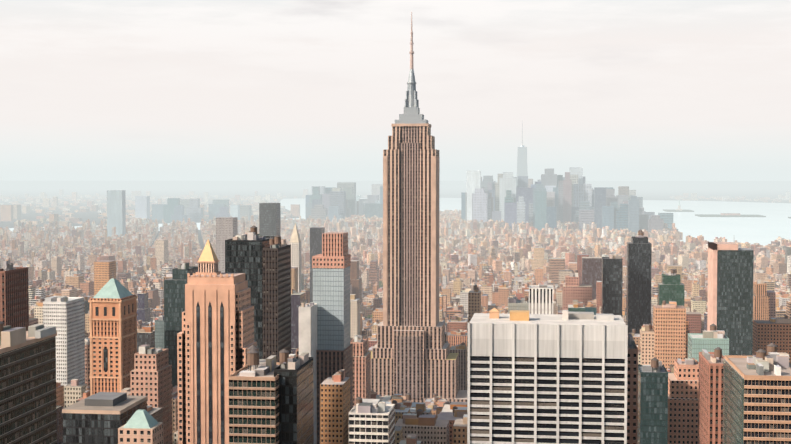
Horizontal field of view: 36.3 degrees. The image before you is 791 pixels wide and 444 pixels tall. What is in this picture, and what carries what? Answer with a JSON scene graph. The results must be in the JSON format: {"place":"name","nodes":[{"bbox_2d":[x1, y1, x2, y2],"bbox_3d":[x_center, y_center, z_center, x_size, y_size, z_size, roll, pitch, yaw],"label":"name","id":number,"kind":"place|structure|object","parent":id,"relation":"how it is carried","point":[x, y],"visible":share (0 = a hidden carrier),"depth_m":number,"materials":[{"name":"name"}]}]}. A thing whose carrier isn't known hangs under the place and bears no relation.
{"place":"outdoors","nodes":[
{"label":"outdoors","id":0,"kind":"place"},
{"bbox_2d":[0,181,790,265],"bbox_3d":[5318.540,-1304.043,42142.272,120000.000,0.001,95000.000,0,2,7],"label":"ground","id":1,"kind":"structure","parent":0,"point":[663,190],"depth_m":25762.03,"materials":[{"name":"white"}]},
{"bbox_2d":[0,12,790,443],"bbox_3d":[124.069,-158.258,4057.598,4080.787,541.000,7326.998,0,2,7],"label":"skyscrapers","id":2,"kind":"structure","parent":1,"relation":"on","point":[236,370],"depth_m":797.36,"materials":[{"name":"stone"},{"name":"brick"},{"name":"glass"}]},
{"bbox_2d":[0,209,790,443],"bbox_3d":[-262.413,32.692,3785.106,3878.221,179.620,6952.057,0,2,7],"label":"city blocks","id":3,"kind":"structure","parent":1,"relation":"on","point":[484,267],"depth_m":2770.85,"materials":[{"name":"beige concrete"}]},
{"bbox_2d":[0,189,790,226],"bbox_3d":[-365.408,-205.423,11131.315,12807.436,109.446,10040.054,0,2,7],"label":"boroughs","id":4,"kind":"object","parent":1,"relation":"on","point":[11,212],"visible":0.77,"depth_m":11553.57,"materials":[{"name":"grey concrete"}]},
{"bbox_2d":[441,201,790,218],"bbox_3d":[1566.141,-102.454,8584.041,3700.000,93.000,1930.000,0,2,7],"label":"bay islands","id":5,"kind":"object","parent":1,"relation":"on","point":[679,209],"visible":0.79,"depth_m":8028.97,"materials":[{"name":"grey soil"}]},
{"bbox_2d":[0,0,790,180],"label":"sky","id":6,"kind":"structure","parent":0,"point":[91,90],"materials":[{"name":"white"}]},
{"bbox_2d":[9,198,790,245],"bbox_3d":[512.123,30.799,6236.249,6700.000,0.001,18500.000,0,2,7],"label":"water","id":7,"kind":"structure","parent":0,"point":[774,224],"depth_m":7662.86,"materials":[{"name":"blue liquid"}]},
{"bbox_2d":[364,253,444,317],"bbox_3d":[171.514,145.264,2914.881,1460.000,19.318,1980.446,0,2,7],"label":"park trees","id":8,"kind":"object","parent":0,"point":[380,286],"depth_m":2794.56,"materials":[{"name":"green plant"}]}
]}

